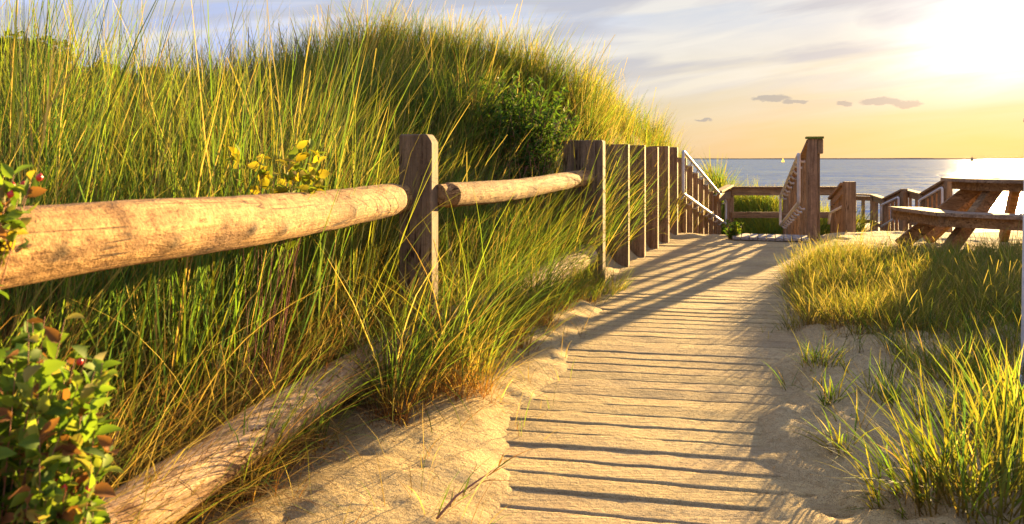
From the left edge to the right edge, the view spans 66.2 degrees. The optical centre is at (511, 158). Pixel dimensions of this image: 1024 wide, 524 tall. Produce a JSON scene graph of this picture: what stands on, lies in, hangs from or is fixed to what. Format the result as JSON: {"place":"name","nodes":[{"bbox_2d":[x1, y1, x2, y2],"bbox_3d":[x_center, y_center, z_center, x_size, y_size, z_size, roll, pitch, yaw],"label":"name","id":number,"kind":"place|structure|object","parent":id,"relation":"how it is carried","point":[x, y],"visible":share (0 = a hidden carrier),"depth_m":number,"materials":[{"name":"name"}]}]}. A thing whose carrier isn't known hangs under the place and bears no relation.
{"place":"outdoors","nodes":[
{"label":"outdoors","id":0,"kind":"place"},
{"bbox_2d":[0,0,1023,157],"label":"sky","id":1,"kind":"structure","parent":0,"point":[746,78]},
{"bbox_2d":[120,100,1022,523],"bbox_3d":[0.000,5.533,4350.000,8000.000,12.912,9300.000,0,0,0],"label":"sand ground","id":2,"kind":"structure","parent":0,"point":[788,452],"depth_m":2.90,"materials":[{"name":"beige sand"}]},
{"bbox_2d":[0,27,33,54],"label":"leafy tree","id":3,"kind":"object","parent":2,"relation":"on","point":[20,34],"visible":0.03,"depth_m":38.97,"materials":[{"name":"green plant"}]},
{"bbox_2d":[0,163,46,298],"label":"rose sprig","id":4,"kind":"object","parent":2,"relation":"on","point":[29,187],"visible":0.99,"depth_m":1.31,"materials":[{"name":"green plant"}]},
{"bbox_2d":[0,34,87,81],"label":"leafy tree","id":5,"kind":"object","parent":2,"relation":"on","point":[5,53],"visible":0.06,"depth_m":38.62,"materials":[{"name":"green plant"}]},
{"bbox_2d":[0,312,123,523],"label":"rose bush","id":6,"kind":"object","parent":2,"relation":"on","point":[48,485],"visible":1,"depth_m":1.21,"materials":[{"name":"green plant"}]},
{"bbox_2d":[123,265,183,341],"bbox_3d":[-1.325,0.663,2.898,0.230,0.563,0.234,0,0,-16],"label":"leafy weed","id":7,"kind":"object","parent":2,"relation":"on","point":[158,299],"visible":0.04,"depth_m":2.87,"materials":[{"name":"green plant"}]},
{"bbox_2d":[224,138,329,411],"bbox_3d":[-0.824,0.496,2.745,0.373,1.141,0.226,0,0,0],"label":"yellow vine","id":8,"kind":"object","parent":2,"relation":"on","point":[264,177],"visible":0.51,"depth_m":2.75,"materials":[{"name":"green plant"}]},
{"bbox_2d":[0,134,604,523],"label":"split rail fence","id":9,"kind":"object","parent":2,"relation":"on","point":[70,240],"visible":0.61,"depth_m":2.33,"materials":[{"name":"brown wood"}]},
{"bbox_2d":[0,0,710,523],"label":"dune grass","id":10,"kind":"structure","parent":2,"relation":"on","point":[354,104],"depth_m":3.42,"materials":[{"name":"green plant"}]},
{"bbox_2d":[124,167,645,523],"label":"grass","id":11,"kind":"structure","parent":2,"relation":"on","point":[458,351],"depth_m":3.50,"materials":[{"name":"green plant"}]},
{"bbox_2d":[436,449,530,518],"bbox_3d":[-0.096,1.006,2.466,0.157,0.120,0.387,0,0,41],"label":"trailing sprig","id":12,"kind":"object","parent":2,"relation":"on","point":[463,491],"visible":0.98,"depth_m":2.46,"materials":[{"name":"brown plant"}]},
{"bbox_2d":[454,70,582,216],"bbox_3d":[0.038,-0.144,6.811,1.189,1.278,0.814,0,0,0],"label":"bayberry bush","id":13,"kind":"object","parent":2,"relation":"on","point":[533,143],"visible":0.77,"depth_m":6.74,"materials":[{"name":"green plant"}]},
{"bbox_2d":[217,276,1023,523],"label":"sparse grass","id":14,"kind":"structure","parent":2,"relation":"on","point":[884,398],"depth_m":3.52,"materials":[{"name":"green plant"}]},
{"bbox_2d":[605,144,726,266],"bbox_3d":[2.785,1.216,12.546,0.379,2.776,9.418,0,0,21],"label":"timber railing","id":15,"kind":"object","parent":2,"relation":"on","point":[689,178],"visible":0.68,"depth_m":9.76,"materials":[{"name":"brown wood"}]},
{"bbox_2d":[714,185,836,234],"bbox_3d":[5.477,1.628,16.817,3.602,2.144,1.234,0,0,-24],"label":"beam fence","id":16,"kind":"object","parent":2,"relation":"on","point":[728,194],"visible":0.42,"depth_m":16.98,"materials":[{"name":"brown wood"}]},
{"bbox_2d":[699,147,878,234],"bbox_3d":[6.605,1.138,19.585,5.636,3.062,5.795,0,0,0],"label":"beach scrub","id":17,"kind":"object","parent":2,"relation":"on","point":[755,203],"visible":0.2,"depth_m":18.65,"materials":[{"name":"green plant"}]},
{"bbox_2d":[786,334,854,370],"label":"grass clump","id":18,"kind":"object","parent":2,"relation":"on","point":[816,356],"visible":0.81,"depth_m":4.00,"materials":[{"name":"green plant"}]},
{"bbox_2d":[784,407,882,464],"bbox_3d":[1.195,1.006,2.964,0.398,0.215,0.373,0,0,-25],"label":"grass clump","id":19,"kind":"object","parent":2,"relation":"on","point":[838,442],"visible":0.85,"depth_m":2.92,"materials":[{"name":"green plant"}]},
{"bbox_2d":[815,361,863,409],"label":"grass clump","id":20,"kind":"object","parent":2,"relation":"on","point":[831,394],"visible":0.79,"depth_m":3.39,"materials":[{"name":"green plant"}]},
{"bbox_2d":[827,181,855,232],"bbox_3d":[5.620,1.080,13.525,0.218,1.440,2.265,0,0,14],"label":"gate railing","id":21,"kind":"object","parent":2,"relation":"on","point":[842,212],"visible":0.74,"depth_m":12.52,"materials":[{"name":"brown wood"}]},
{"bbox_2d":[828,438,915,519],"bbox_3d":[1.120,1.026,2.504,0.306,0.274,0.304,0,0,26],"label":"grass clump","id":22,"kind":"object","parent":2,"relation":"on","point":[878,497],"visible":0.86,"depth_m":2.50,"materials":[{"name":"green plant"}]},
{"bbox_2d":[845,355,930,402],"bbox_3d":[1.697,0.977,3.462,0.353,0.256,0.317,0,0,-42],"label":"grass clump","id":23,"kind":"object","parent":2,"relation":"on","point":[892,384],"visible":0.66,"depth_m":3.47,"materials":[{"name":"green plant"}]},
{"bbox_2d":[762,220,1022,336],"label":"mound grass","id":24,"kind":"structure","parent":2,"relation":"on","point":[874,269],"depth_m":5.76,"materials":[{"name":"green plant"}]},
{"bbox_2d":[809,344,1023,523],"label":"grass clump","id":25,"kind":"object","parent":2,"relation":"on","point":[1000,477],"visible":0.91,"depth_m":2.35,"materials":[{"name":"green plant"}]},
{"bbox_2d":[811,370,1022,523],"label":"grass clump","id":26,"kind":"object","parent":2,"relation":"on","point":[897,486],"visible":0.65,"depth_m":2.48,"materials":[{"name":"green plant"}]},
{"bbox_2d":[895,379,968,426],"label":"grass clump","id":27,"kind":"object","parent":2,"relation":"on","point":[913,409],"visible":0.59,"depth_m":3.10,"materials":[{"name":"green plant"}]},
{"bbox_2d":[857,222,1012,231],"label":"deck","id":28,"kind":"structure","parent":2,"relation":"on","point":[976,230],"depth_m":19.37,"materials":[{"name":"brown wood"}]},
{"bbox_2d":[856,194,870,228],"bbox_3d":[8.723,1.620,19.500,0.532,1.508,0.150,0,0,26],"label":"deck railing","id":29,"kind":"object","parent":28,"relation":"on","point":[862,198],"visible":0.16,"depth_m":19.47,"materials":[{"name":"brown wood"}]},
{"bbox_2d":[870,194,882,230],"bbox_3d":[8.626,1.626,18.450,0.150,1.522,1.572,0,0,15],"label":"deck railing","id":30,"kind":"object","parent":28,"relation":"on","point":[876,199],"visible":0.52,"depth_m":18.86,"materials":[{"name":"brown wood"}]},
{"bbox_2d":[880,189,907,230],"bbox_3d":[8.355,1.508,17.199,0.197,1.736,0.863,0,0,-3],"label":"deck railing","id":31,"kind":"object","parent":28,"relation":"on","point":[899,198],"visible":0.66,"depth_m":17.20,"materials":[{"name":"brown wood"}]},
{"bbox_2d":[906,189,919,228],"bbox_3d":[8.462,1.425,16.550,0.150,1.544,1.359,0,0,12],"label":"deck railing","id":32,"kind":"object","parent":28,"relation":"on","point":[913,194],"visible":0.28,"depth_m":16.54,"materials":[{"name":"brown wood"}]},
{"bbox_2d":[918,181,952,232],"bbox_3d":[8.279,1.273,15.397,0.197,1.823,0.867,0,0,-6],"label":"deck railing","id":33,"kind":"object","parent":28,"relation":"on","point":[937,194],"visible":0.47,"depth_m":15.30,"materials":[{"name":"brown wood"}]},
{"bbox_2d":[888,177,1023,250],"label":"picnic table","id":34,"kind":"object","parent":2,"relation":"on","point":[968,205],"visible":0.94,"depth_m":8.48,"materials":[{"name":"brown wood"}]},
{"bbox_2d":[918,325,1023,385],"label":"grass clump","id":35,"kind":"object","parent":2,"relation":"on","point":[963,365],"visible":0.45,"depth_m":3.60,"materials":[{"name":"green plant"}]},
{"bbox_2d":[926,308,1023,448],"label":"grass clump","id":36,"kind":"object","parent":2,"relation":"on","point":[1021,404],"visible":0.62,"depth_m":2.86,"materials":[{"name":"green plant"}]},
{"bbox_2d":[1019,121,1023,384],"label":"white pole","id":37,"kind":"object","parent":2,"relation":"on","point":[1022,331],"visible":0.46,"depth_m":3.58,"materials":[{"name":"paint"}]},
{"bbox_2d":[488,237,883,523],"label":"boardwalk path","id":38,"kind":"structure","parent":0,"point":[658,424],"depth_m":3.57,"materials":[{"name":"beige wood"}]},
{"bbox_2d":[723,219,742,239],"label":"bush","id":39,"kind":"object","parent":38,"relation":"on","point":[733,231],"visible":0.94,"depth_m":10.88,"materials":[{"name":"green plant"}]},
{"bbox_2d":[733,233,809,241],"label":"landing deck","id":40,"kind":"structure","parent":38,"relation":"on","point":[770,237],"depth_m":10.64,"materials":[{"name":"brown wood"}]},
{"bbox_2d":[687,159,1023,221],"bbox_3d":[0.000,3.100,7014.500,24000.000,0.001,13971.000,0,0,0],"label":"sea water","id":41,"kind":"structure","parent":0,"point":[883,177],"depth_m":179.19,"materials":[{"name":"liquid"}]},
{"bbox_2d":[692,158,1023,158],"bbox_3d":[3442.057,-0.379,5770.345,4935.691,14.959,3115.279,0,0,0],"label":"shore hills","id":42,"kind":"structure","parent":0,"point":[862,158],"depth_m":6365.93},
{"bbox_2d":[836,274,1023,510],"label":"bank grass","id":43,"kind":"structure","parent":0,"point":[1003,321],"depth_m":4.05,"materials":[{"name":"green plant"}]},
{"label":"ramp deck","id":44,"kind":"structure","parent":0,"visible":0},
{"bbox_2d":[779,136,823,240],"bbox_3d":[4.716,0.934,13.088,0.326,2.473,5.312,0,0,15],"label":"ramp railing","id":45,"kind":"object","parent":44,"relation":"on","point":[802,187],"visible":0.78,"depth_m":10.80,"materials":[{"name":"brown wood"}]}
]}

